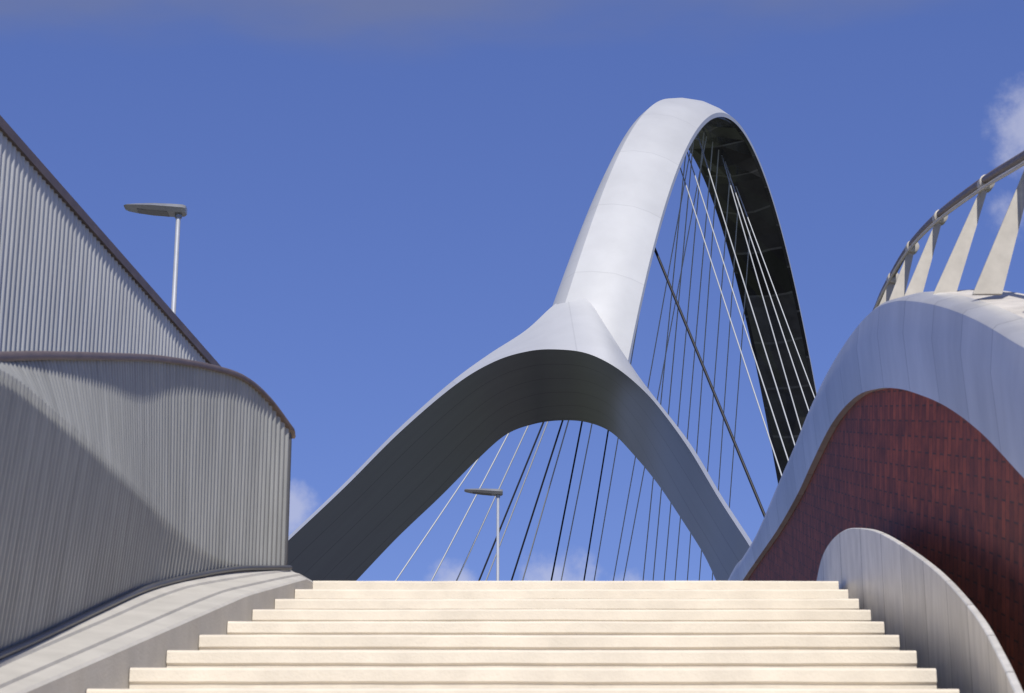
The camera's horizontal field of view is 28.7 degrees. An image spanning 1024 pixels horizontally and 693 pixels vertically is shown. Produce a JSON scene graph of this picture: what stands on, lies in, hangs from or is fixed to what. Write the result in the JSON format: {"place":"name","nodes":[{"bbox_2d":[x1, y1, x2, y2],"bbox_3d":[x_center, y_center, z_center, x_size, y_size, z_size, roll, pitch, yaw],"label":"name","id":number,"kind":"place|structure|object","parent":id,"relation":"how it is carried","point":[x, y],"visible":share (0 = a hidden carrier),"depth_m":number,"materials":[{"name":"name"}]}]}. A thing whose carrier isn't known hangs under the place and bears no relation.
{"place":"outdoors","nodes":[
{"label":"outdoors","id":0,"kind":"place"},
{"bbox_2d":[0,115,219,365],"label":"metal wall","id":1,"kind":"structure","parent":0,"point":[72,279],"depth_m":10.59,"materials":[{"name":"metal"}]},
{"bbox_2d":[124,203,186,313],"bbox_3d":[-4.192,1.413,22.573,0.725,6.407,0.300,0,-17,0],"label":"street lamp","id":2,"kind":"object","parent":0,"point":[178,212],"visible":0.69,"depth_m":23.39,"materials":[{"name":"grey metal"}]},
{"bbox_2d":[464,488,502,580],"bbox_3d":[-0.537,5.769,36.822,0.725,6.407,0.300,0,-17,0],"label":"street lamp","id":3,"kind":"object","parent":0,"point":[497,493],"visible":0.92,"depth_m":37.62,"materials":[{"name":"grey metal"}]},
{"bbox_2d":[0,0,1023,580],"label":"sky","id":4,"kind":"structure","parent":0,"point":[380,197],"materials":[{"name":"blue"}]},
{"label":"ground","id":5,"kind":"structure","parent":0,"visible":0},
{"bbox_2d":[0,351,295,659],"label":"metal parapet","id":6,"kind":"structure","parent":5,"relation":"on","point":[125,476],"depth_m":8.55,"materials":[{"name":"metal"}]},
{"bbox_2d":[0,570,312,692],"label":"concrete kerb","id":7,"kind":"structure","parent":5,"relation":"on","point":[109,648],"depth_m":7.95,"materials":[{"name":"grey concrete"}]},
{"bbox_2d":[86,581,958,692],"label":"staircase","id":8,"kind":"structure","parent":5,"relation":"on","point":[575,637],"depth_m":8.53,"materials":[{"name":"beige concrete"}]},
{"bbox_2d":[288,98,816,580],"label":"arch bridge","id":9,"kind":"structure","parent":5,"relation":"on","point":[568,354],"depth_m":67.11,"materials":[{"name":"paint"}]},
{"bbox_2d":[728,289,1023,691],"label":"brick wall","id":10,"kind":"structure","parent":5,"relation":"on","point":[911,435],"depth_m":10.27,"materials":[{"name":"brick"}]},
{"bbox_2d":[872,151,1023,310],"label":"steel railing","id":11,"kind":"object","parent":10,"relation":"on","point":[992,278],"visible":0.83,"depth_m":10.49,"materials":[{"name":"white metal"}]},
{"bbox_2d":[817,528,1023,692],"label":"steel side wall","id":12,"kind":"structure","parent":5,"relation":"on","point":[927,611],"depth_m":9.08,"materials":[{"name":"grey metal"}]}
]}

